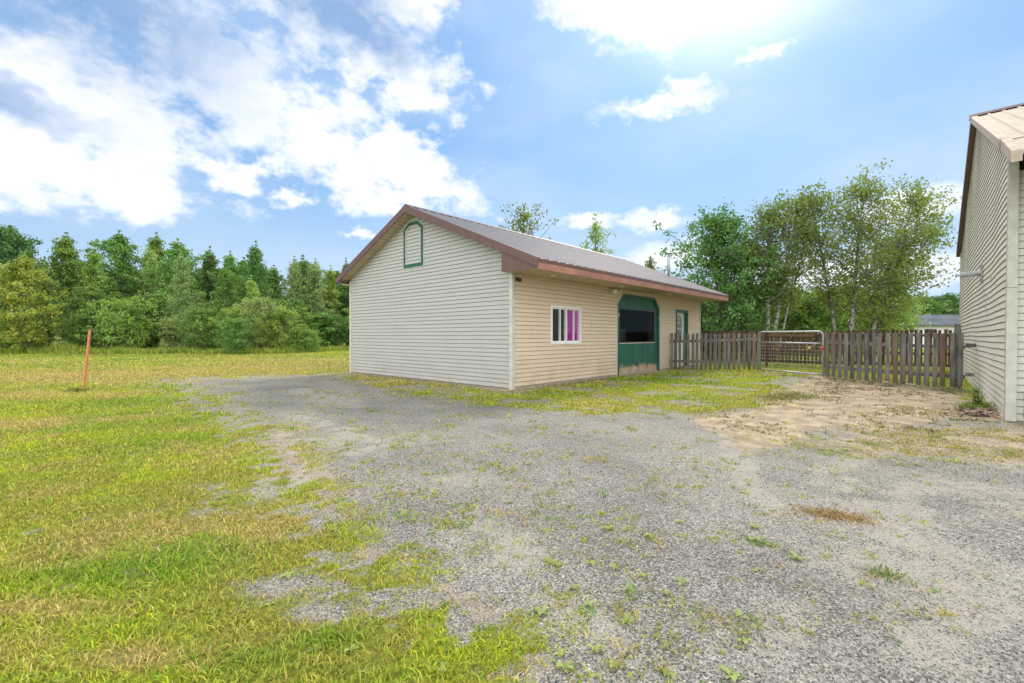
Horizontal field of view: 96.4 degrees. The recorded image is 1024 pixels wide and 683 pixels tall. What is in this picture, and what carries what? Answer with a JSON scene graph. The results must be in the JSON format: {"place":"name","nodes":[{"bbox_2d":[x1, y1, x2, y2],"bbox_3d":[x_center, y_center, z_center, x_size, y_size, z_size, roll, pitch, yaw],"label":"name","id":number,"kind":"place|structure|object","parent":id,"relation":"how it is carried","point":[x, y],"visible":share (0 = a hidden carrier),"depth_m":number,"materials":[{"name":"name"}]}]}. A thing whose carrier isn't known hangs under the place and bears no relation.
{"place":"outdoors","nodes":[
{"label":"outdoors","id":0,"kind":"place"},
{"bbox_2d":[0,342,349,353],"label":"tall grass","id":1,"kind":"structure","parent":0,"point":[63,349],"depth_m":31.50,"materials":[{"name":"green plant"}]},
{"bbox_2d":[0,337,1023,682],"bbox_3d":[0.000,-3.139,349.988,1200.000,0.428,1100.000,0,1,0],"label":"ground","id":2,"kind":"structure","parent":0,"point":[410,413],"depth_m":2.96,"materials":[{"name":"grey gravel"}]},
{"bbox_2d":[0,314,46,350],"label":"bush","id":3,"kind":"object","parent":2,"relation":"on","point":[9,344],"visible":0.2,"depth_m":32.31,"materials":[{"name":"green plant"}]},
{"bbox_2d":[0,224,63,347],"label":"oak tree","id":4,"kind":"object","parent":2,"relation":"on","point":[13,243],"visible":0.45,"depth_m":35.94,"materials":[{"name":"green plant"}]},
{"bbox_2d":[12,319,56,346],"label":"bush","id":5,"kind":"object","parent":2,"relation":"on","point":[46,344],"visible":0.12,"depth_m":37.33,"materials":[{"name":"green plant"}]},
{"bbox_2d":[0,251,77,353],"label":"maple tree","id":6,"kind":"object","parent":2,"relation":"on","point":[22,272],"visible":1,"depth_m":30.84,"materials":[{"name":"green plant"}]},
{"bbox_2d":[30,260,59,346],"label":"maple tree","id":7,"kind":"object","parent":2,"relation":"on","point":[44,294],"visible":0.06,"depth_m":42.79,"materials":[{"name":"green plant"}]},
{"bbox_2d":[34,232,106,341],"bbox_3d":[-35.817,-4.057,37.019,4.490,9.675,4.386,0,1,-16],"label":"maple tree","id":8,"kind":"object","parent":2,"relation":"on","point":[65,272],"visible":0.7,"depth_m":36.52,"materials":[{"name":"green plant"}]},
{"bbox_2d":[29,258,116,337],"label":"oak tree","id":9,"kind":"object","parent":2,"relation":"on","point":[49,287],"visible":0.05,"depth_m":42.60,"materials":[{"name":"green plant"}]},
{"bbox_2d":[53,318,100,346],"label":"bush","id":10,"kind":"object","parent":2,"relation":"on","point":[68,335],"visible":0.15,"depth_m":36.49,"materials":[{"name":"green plant"}]},
{"bbox_2d":[54,310,101,346],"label":"bush","id":11,"kind":"object","parent":2,"relation":"on","point":[81,322],"visible":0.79,"depth_m":33.17,"materials":[{"name":"green plant"}]},
{"bbox_2d":[59,386,96,391],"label":"grass tuft","id":12,"kind":"object","parent":2,"relation":"on","point":[76,389],"visible":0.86,"depth_m":10.27,"materials":[{"name":"green plant"}]},
{"bbox_2d":[54,298,114,347],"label":"bush","id":13,"kind":"object","parent":2,"relation":"on","point":[69,305],"visible":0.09,"depth_m":36.12,"materials":[{"name":"green plant"}]},
{"bbox_2d":[82,330,90,388],"bbox_3d":[-9.640,0.476,10.367,0.202,1.488,0.041,0,1,-7],"label":"marker stake","id":14,"kind":"object","parent":2,"relation":"on","point":[86,358],"visible":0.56,"depth_m":10.35,"materials":[{"name":"orange paint"}]},
{"bbox_2d":[70,245,116,347],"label":"poplar tree","id":15,"kind":"object","parent":2,"relation":"on","point":[94,285],"visible":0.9,"depth_m":33.90,"materials":[{"name":"green plant"}]},
{"bbox_2d":[59,295,161,353],"bbox_3d":[-27.863,-1.031,32.427,6.116,4.451,4.848,0,1,27],"label":"bush","id":16,"kind":"object","parent":2,"relation":"on","point":[121,311],"visible":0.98,"depth_m":32.15,"materials":[{"name":"green plant"}]},
{"bbox_2d":[68,230,159,328],"bbox_3d":[-32.306,-4.184,36.511,5.662,9.983,6.874,0,1,4],"label":"maple tree","id":17,"kind":"object","parent":2,"relation":"on","point":[118,247],"visible":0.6,"depth_m":37.19,"materials":[{"name":"green plant"}]},
{"bbox_2d":[102,265,140,299],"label":"maple tree","id":18,"kind":"object","parent":2,"relation":"on","point":[132,267],"visible":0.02,"depth_m":44.17,"materials":[{"name":"green plant"}]},
{"bbox_2d":[94,313,151,346],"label":"bush","id":19,"kind":"object","parent":2,"relation":"on","point":[117,335],"visible":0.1,"depth_m":34.73,"materials":[{"name":"green plant"}]},
{"bbox_2d":[107,277,139,296],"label":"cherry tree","id":20,"kind":"object","parent":2,"relation":"on","point":[130,284],"visible":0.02,"depth_m":43.58,"materials":[{"name":"green plant"}]},
{"bbox_2d":[88,291,169,349],"bbox_3d":[-30.656,-1.619,37.806,5.867,4.967,7.313,0,1,0],"label":"bush","id":21,"kind":"object","parent":2,"relation":"on","point":[114,295],"visible":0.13,"depth_m":36.46,"materials":[{"name":"green plant"}]},
{"bbox_2d":[115,302,172,348],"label":"bush","id":22,"kind":"object","parent":2,"relation":"on","point":[154,327],"visible":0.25,"depth_m":36.43,"materials":[{"name":"green plant"}]},
{"bbox_2d":[130,243,167,345],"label":"poplar tree","id":23,"kind":"object","parent":2,"relation":"on","point":[151,254],"visible":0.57,"depth_m":37.85,"materials":[{"name":"green plant"}]},
{"bbox_2d":[133,232,173,347],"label":"maple tree","id":24,"kind":"object","parent":2,"relation":"on","point":[155,243],"visible":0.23,"depth_m":39.70,"materials":[{"name":"green plant"}]},
{"bbox_2d":[131,238,218,346],"bbox_3d":[-27.979,-3.768,37.209,6.651,9.177,5.478,0,1,12],"label":"maple tree","id":25,"kind":"object","parent":2,"relation":"on","point":[175,249],"visible":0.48,"depth_m":36.47,"materials":[{"name":"green plant"}]},
{"bbox_2d":[150,310,201,347],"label":"bush","id":26,"kind":"object","parent":2,"relation":"on","point":[168,325],"visible":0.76,"depth_m":33.25,"materials":[{"name":"green plant"}]},
{"bbox_2d":[159,250,214,345],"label":"poplar tree","id":27,"kind":"object","parent":2,"relation":"on","point":[181,267],"visible":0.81,"depth_m":33.91,"materials":[{"name":"green plant"}]},
{"bbox_2d":[168,297,222,347],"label":"bush","id":28,"kind":"object","parent":2,"relation":"on","point":[204,301],"visible":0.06,"depth_m":37.95,"materials":[{"name":"green plant"}]},
{"bbox_2d":[171,304,220,349],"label":"bush","id":29,"kind":"object","parent":2,"relation":"on","point":[202,315],"visible":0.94,"depth_m":32.23,"materials":[{"name":"green plant"}]},
{"bbox_2d":[173,291,227,348],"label":"bush","id":30,"kind":"object","parent":2,"relation":"on","point":[203,305],"visible":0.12,"depth_m":37.02,"materials":[{"name":"green plant"}]},
{"bbox_2d":[190,265,222,301],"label":"maple tree","id":31,"kind":"object","parent":2,"relation":"on","point":[201,271],"visible":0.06,"depth_m":42.32,"materials":[{"name":"green plant"}]},
{"bbox_2d":[195,246,222,326],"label":"cherry tree","id":32,"kind":"object","parent":2,"relation":"on","point":[210,263],"visible":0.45,"depth_m":39.44,"materials":[{"name":"green plant"}]},
{"bbox_2d":[202,298,248,344],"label":"bush","id":33,"kind":"object","parent":2,"relation":"on","point":[217,300],"visible":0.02,"depth_m":37.07,"materials":[{"name":"green plant"}]},
{"bbox_2d":[195,305,257,349],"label":"bush","id":34,"kind":"object","parent":2,"relation":"on","point":[232,312],"visible":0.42,"depth_m":32.98,"materials":[{"name":"green plant"}]},
{"bbox_2d":[211,250,244,349],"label":"maple tree","id":35,"kind":"object","parent":2,"relation":"on","point":[230,262],"visible":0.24,"depth_m":38.07,"materials":[{"name":"green plant"}]},
{"bbox_2d":[212,315,257,354],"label":"bush","id":36,"kind":"object","parent":2,"relation":"on","point":[237,325],"visible":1,"depth_m":30.34,"materials":[{"name":"green plant"}]},
{"bbox_2d":[207,267,264,348],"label":"maple tree","id":37,"kind":"object","parent":2,"relation":"on","point":[227,279],"visible":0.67,"depth_m":35.23,"materials":[{"name":"green plant"}]},
{"bbox_2d":[241,275,261,345],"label":"maple tree","id":38,"kind":"object","parent":2,"relation":"on","point":[250,286],"visible":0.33,"depth_m":34.97,"materials":[{"name":"green plant"}]},
{"bbox_2d":[235,257,273,294],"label":"maple tree","id":39,"kind":"object","parent":2,"relation":"on","point":[244,265],"visible":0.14,"depth_m":44.52,"materials":[{"name":"green plant"}]},
{"bbox_2d":[234,286,280,348],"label":"bush","id":40,"kind":"object","parent":2,"relation":"on","point":[258,306],"visible":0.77,"depth_m":32.97,"materials":[{"name":"green plant"}]},
{"bbox_2d":[237,240,278,343],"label":"cherry tree","id":41,"kind":"object","parent":2,"relation":"on","point":[254,255],"visible":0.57,"depth_m":37.90,"materials":[{"name":"green plant"}]},
{"bbox_2d":[246,317,279,347],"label":"bush","id":42,"kind":"object","parent":2,"relation":"on","point":[258,336],"visible":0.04,"depth_m":38.01,"materials":[{"name":"green plant"}]},
{"bbox_2d":[262,265,288,343],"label":"maple tree","id":43,"kind":"object","parent":2,"relation":"on","point":[274,285],"visible":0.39,"depth_m":45.12,"materials":[{"name":"green plant"}]},
{"bbox_2d":[250,305,313,349],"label":"bush","id":44,"kind":"object","parent":2,"relation":"on","point":[285,315],"visible":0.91,"depth_m":33.00,"materials":[{"name":"green plant"}]},
{"bbox_2d":[257,296,313,346],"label":"bush","id":45,"kind":"object","parent":2,"relation":"on","point":[288,303],"visible":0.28,"depth_m":37.24,"materials":[{"name":"green plant"}]},
{"bbox_2d":[282,255,310,314],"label":"poplar tree","id":46,"kind":"object","parent":2,"relation":"on","point":[294,281],"visible":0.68,"depth_m":39.76,"materials":[{"name":"green plant"}]},
{"bbox_2d":[268,328,329,351],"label":"bush","id":47,"kind":"object","parent":2,"relation":"on","point":[309,336],"visible":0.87,"depth_m":33.61,"materials":[{"name":"green plant"}]},
{"bbox_2d":[278,255,329,316],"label":"cherry tree","id":48,"kind":"object","parent":2,"relation":"on","point":[304,265],"visible":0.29,"depth_m":43.52,"materials":[{"name":"green plant"}]},
{"bbox_2d":[290,259,332,327],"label":"poplar tree","id":49,"kind":"object","parent":2,"relation":"on","point":[315,271],"visible":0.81,"depth_m":40.94,"materials":[{"name":"green plant"}]},
{"bbox_2d":[294,316,329,348],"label":"bush","id":50,"kind":"object","parent":2,"relation":"on","point":[309,323],"visible":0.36,"depth_m":38.69,"materials":[{"name":"green plant"}]},
{"bbox_2d":[300,311,348,348],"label":"bush","id":51,"kind":"object","parent":2,"relation":"on","point":[323,316],"visible":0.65,"depth_m":39.25,"materials":[{"name":"green plant"}]},
{"bbox_2d":[319,265,343,324],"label":"tree","id":52,"kind":"object","parent":2,"relation":"on","point":[332,292],"visible":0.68,"depth_m":43.30,"materials":[{"name":"green plant"}]},
{"bbox_2d":[320,269,348,343],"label":"oak tree","id":53,"kind":"object","parent":2,"relation":"on","point":[342,292],"visible":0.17,"depth_m":45.41,"materials":[{"name":"green plant"}]},
{"bbox_2d":[319,319,349,347],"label":"bush","id":54,"kind":"object","parent":2,"relation":"on","point":[345,330],"visible":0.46,"depth_m":40.41,"materials":[{"name":"green plant"}]},
{"bbox_2d":[331,308,348,339],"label":"bush","id":55,"kind":"object","parent":2,"relation":"on","point":[347,318],"depth_m":40.87,"materials":[{"name":"green plant"}]},
{"bbox_2d":[337,257,348,344],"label":"cherry tree","id":56,"kind":"object","parent":2,"relation":"on","point":[345,265],"visible":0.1,"depth_m":46.60,"materials":[{"name":"green plant"}]},
{"bbox_2d":[332,371,559,395],"bbox_3d":[-3.089,1.052,13.028,11.892,0.087,0.526,1,1,42],"label":"weed clump","id":57,"kind":"object","parent":2,"relation":"on","point":[419,380],"visible":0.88,"depth_m":12.52,"materials":[{"name":"green plant"}]},
{"bbox_2d":[76,438,968,682],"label":"broadleaf weeds","id":58,"kind":"object","parent":2,"relation":"on","point":[734,677],"visible":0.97,"depth_m":2.19,"materials":[{"name":"green plant"}]},
{"bbox_2d":[499,201,558,238],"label":"aspen tree","id":59,"kind":"object","parent":2,"relation":"on","point":[526,216],"visible":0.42,"depth_m":29.84,"materials":[{"name":"green plant"}]},
{"bbox_2d":[336,204,728,389],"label":"garage building","id":60,"kind":"structure","parent":2,"relation":"on","point":[468,302],"depth_m":12.65,"materials":[{"name":"beige plastic"}]},
{"bbox_2d":[550,305,580,343],"bbox_3d":[1.409,-0.427,12.056,0.100,0.990,1.340,1,1,42],"label":"window","id":61,"kind":"structure","parent":60,"relation":"in","point":[572,315],"depth_m":12.21,"materials":[{"name":"white paint"}]},
{"bbox_2d":[440,371,654,399],"bbox_3d":[1.922,1.052,12.364,0.533,0.103,10.032,1,1,42],"label":"weed clump","id":62,"kind":"object","parent":2,"relation":"on","point":[579,381],"visible":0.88,"depth_m":11.95,"materials":[{"name":"green plant"}]},
{"bbox_2d":[579,213,616,254],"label":"aspen tree","id":63,"kind":"object","parent":2,"relation":"on","point":[595,227],"visible":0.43,"depth_m":29.76,"materials":[{"name":"green plant"}]},
{"bbox_2d":[191,375,1023,682],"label":"weed tufts","id":64,"kind":"object","parent":2,"relation":"on","point":[619,541],"visible":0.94,"depth_m":3.79,"materials":[{"name":"green plant"}]},
{"bbox_2d":[644,256,666,290],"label":"aspen tree","id":65,"kind":"object","parent":2,"relation":"on","point":[649,264],"visible":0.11,"depth_m":34.56,"materials":[{"name":"green plant"}]},
{"bbox_2d":[701,301,711,344],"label":"bush","id":66,"kind":"object","parent":2,"relation":"on","point":[708,313],"visible":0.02,"depth_m":28.55,"materials":[{"name":"green plant"}]},
{"bbox_2d":[670,333,760,369],"bbox_3d":[6.928,0.364,15.821,3.010,1.320,0.090,1,1,42],"label":"picket fence","id":67,"kind":"object","parent":2,"relation":"on","point":[710,361],"visible":0.9,"depth_m":15.73,"materials":[{"name":"brown wood"}]},
{"bbox_2d":[652,197,788,355],"bbox_3d":[12.630,-3.468,26.877,8.015,8.893,7.360,0,1,0],"label":"oak tree","id":68,"kind":"object","parent":2,"relation":"on","point":[720,231],"visible":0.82,"depth_m":26.21,"materials":[{"name":"green plant"}]},
{"bbox_2d":[701,288,753,353],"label":"bush","id":69,"kind":"object","parent":2,"relation":"on","point":[706,310],"visible":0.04,"depth_m":30.11,"materials":[{"name":"green plant"}]},
{"bbox_2d":[716,238,792,354],"bbox_3d":[14.302,-2.664,27.552,4.303,7.271,4.659,-1,1,-38],"label":"maple tree","id":70,"kind":"object","parent":2,"relation":"on","point":[758,318],"visible":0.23,"depth_m":27.04,"materials":[{"name":"green plant"}]},
{"bbox_2d":[721,276,803,349],"bbox_3d":[17.076,-1.843,32.037,5.743,5.502,6.076,1,1,36],"label":"bush","id":71,"kind":"object","parent":2,"relation":"on","point":[773,317],"visible":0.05,"depth_m":31.12,"materials":[{"name":"green plant"}]},
{"bbox_2d":[725,534,801,551],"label":"grass tuft","id":72,"kind":"object","parent":2,"relation":"on","point":[766,543],"visible":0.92,"depth_m":2.74,"materials":[{"name":"green plant"}]},
{"bbox_2d":[722,178,841,358],"bbox_3d":[14.909,-3.862,25.566,5.372,9.752,5.383,0,1,-34],"label":"birch tree","id":73,"kind":"object","parent":2,"relation":"on","point":[784,276],"visible":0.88,"depth_m":25.20,"materials":[{"name":"green plant"}]},
{"bbox_2d":[750,390,821,403],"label":"weed clump","id":74,"kind":"object","parent":2,"relation":"on","point":[793,394],"visible":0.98,"depth_m":9.19,"materials":[{"name":"green plant"}]},
{"bbox_2d":[758,331,823,375],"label":"farm gate","id":75,"kind":"structure","parent":2,"relation":"on","point":[809,347],"depth_m":13.71,"materials":[{"name":"metal"}]},
{"bbox_2d":[761,286,828,352],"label":"bush","id":76,"kind":"object","parent":2,"relation":"on","point":[803,325],"visible":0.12,"depth_m":31.80,"materials":[{"name":"green plant"}]},
{"bbox_2d":[772,289,864,350],"bbox_3d":[21.446,-1.273,33.415,7.131,5.036,8.998,1,1,39],"label":"bush","id":77,"kind":"object","parent":2,"relation":"on","point":[810,319],"visible":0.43,"depth_m":31.93,"materials":[{"name":"green plant"}]},
{"bbox_2d":[701,329,951,366],"bbox_3d":[11.371,0.294,17.214,8.098,1.479,0.140,1,1,35],"label":"board fence","id":78,"kind":"object","parent":2,"relation":"on","point":[805,335],"visible":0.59,"depth_m":17.34,"materials":[{"name":"brown wood"}]},
{"bbox_2d":[777,502,910,526],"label":"dry grass clump","id":79,"kind":"object","parent":2,"relation":"on","point":[835,514],"visible":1,"depth_m":3.17,"materials":[{"name":"brown plant"}]},
{"bbox_2d":[812,289,885,350],"bbox_3d":[24.322,-1.654,33.748,7.122,5.209,5.714,0,1,-18],"label":"bush","id":80,"kind":"object","parent":2,"relation":"on","point":[846,311],"visible":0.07,"depth_m":33.02,"materials":[{"name":"green plant"}]},
{"bbox_2d":[783,157,923,357],"bbox_3d":[18.737,-4.349,25.413,7.054,10.735,5.835,0,1,0],"label":"birch tree","id":81,"kind":"object","parent":2,"relation":"on","point":[863,194],"visible":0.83,"depth_m":25.05,"materials":[{"name":"green plant"}]},
{"bbox_2d":[836,290,928,351],"bbox_3d":[27.316,-1.305,35.342,7.131,5.036,8.998,0,1,21],"label":"bush","id":82,"kind":"object","parent":2,"relation":"on","point":[910,321],"visible":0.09,"depth_m":33.41,"materials":[{"name":"green plant"}]},
{"bbox_2d":[849,562,918,587],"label":"grass tuft","id":83,"kind":"object","parent":2,"relation":"on","point":[885,571],"visible":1,"depth_m":2.39,"materials":[{"name":"green plant"}]},
{"bbox_2d":[817,173,961,342],"bbox_3d":[20.873,-4.062,24.925,6.816,10.213,6.608,-1,1,-37],"label":"birch tree","id":84,"kind":"object","parent":2,"relation":"on","point":[909,264],"visible":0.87,"depth_m":24.60,"materials":[{"name":"green plant"}]},
{"bbox_2d":[824,324,975,387],"bbox_3d":[9.851,0.336,11.844,0.150,1.530,3.050,-1,1,-38],"label":"picket fence","id":85,"kind":"object","parent":2,"relation":"on","point":[956,347],"visible":0.94,"depth_m":11.63,"materials":[{"name":"brown wood"}]},
{"bbox_2d":[868,293,932,346],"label":"bush","id":86,"kind":"object","parent":2,"relation":"on","point":[909,313],"visible":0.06,"depth_m":34.64,"materials":[{"name":"green plant"}]},
{"bbox_2d":[855,315,958,348],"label":"long white shed","id":87,"kind":"structure","parent":2,"relation":"on","point":[941,322],"depth_m":44.67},
{"bbox_2d":[912,296,936,314],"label":"oak tree","id":88,"kind":"object","parent":2,"relation":"on","point":[927,309],"visible":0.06,"depth_m":62.73,"materials":[{"name":"green plant"}]},
{"bbox_2d":[919,299,953,314],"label":"maple tree","id":89,"kind":"object","parent":2,"relation":"on","point":[936,306],"visible":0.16,"depth_m":63.26,"materials":[{"name":"green plant"}]},
{"bbox_2d":[929,295,959,314],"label":"oak tree","id":90,"kind":"object","parent":2,"relation":"on","point":[942,311],"visible":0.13,"depth_m":67.13,"materials":[{"name":"green plant"}]},
{"bbox_2d":[935,292,959,314],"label":"oak tree","id":91,"kind":"object","parent":2,"relation":"on","point":[954,300],"visible":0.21,"depth_m":68.92,"materials":[{"name":"green plant"}]},
{"bbox_2d":[948,400,995,412],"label":"weed clump","id":92,"kind":"object","parent":2,"relation":"on","point":[970,404],"visible":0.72,"depth_m":7.72,"materials":[{"name":"green plant"}]},
{"bbox_2d":[950,402,1001,418],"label":"leaf litter","id":93,"kind":"object","parent":2,"relation":"on","point":[976,411],"visible":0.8,"depth_m":7.25,"materials":[{"name":"brown plant"}]},
{"bbox_2d":[970,385,987,405],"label":"leafy weed","id":94,"kind":"object","parent":2,"relation":"on","point":[975,397],"visible":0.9,"depth_m":7.89,"materials":[{"name":"green plant"}]},
{"bbox_2d":[955,103,1023,421],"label":"tall shed","id":95,"kind":"structure","parent":2,"relation":"on","point":[990,248],"depth_m":8.21,"materials":[{"name":"plastic"}]},
{"bbox_2d":[0,349,1023,682],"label":"lawn grass","id":96,"kind":"structure","parent":0,"point":[62,429],"depth_m":3.09,"materials":[{"name":"green plant"}]},
{"bbox_2d":[0,0,1023,336],"label":"sky","id":97,"kind":"structure","parent":0,"point":[297,128],"materials":[{"name":"blue"}]},
{"bbox_2d":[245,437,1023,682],"bbox_3d":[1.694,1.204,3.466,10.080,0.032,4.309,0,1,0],"label":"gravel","id":98,"kind":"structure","parent":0,"point":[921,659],"depth_m":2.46,"materials":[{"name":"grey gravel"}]}
]}

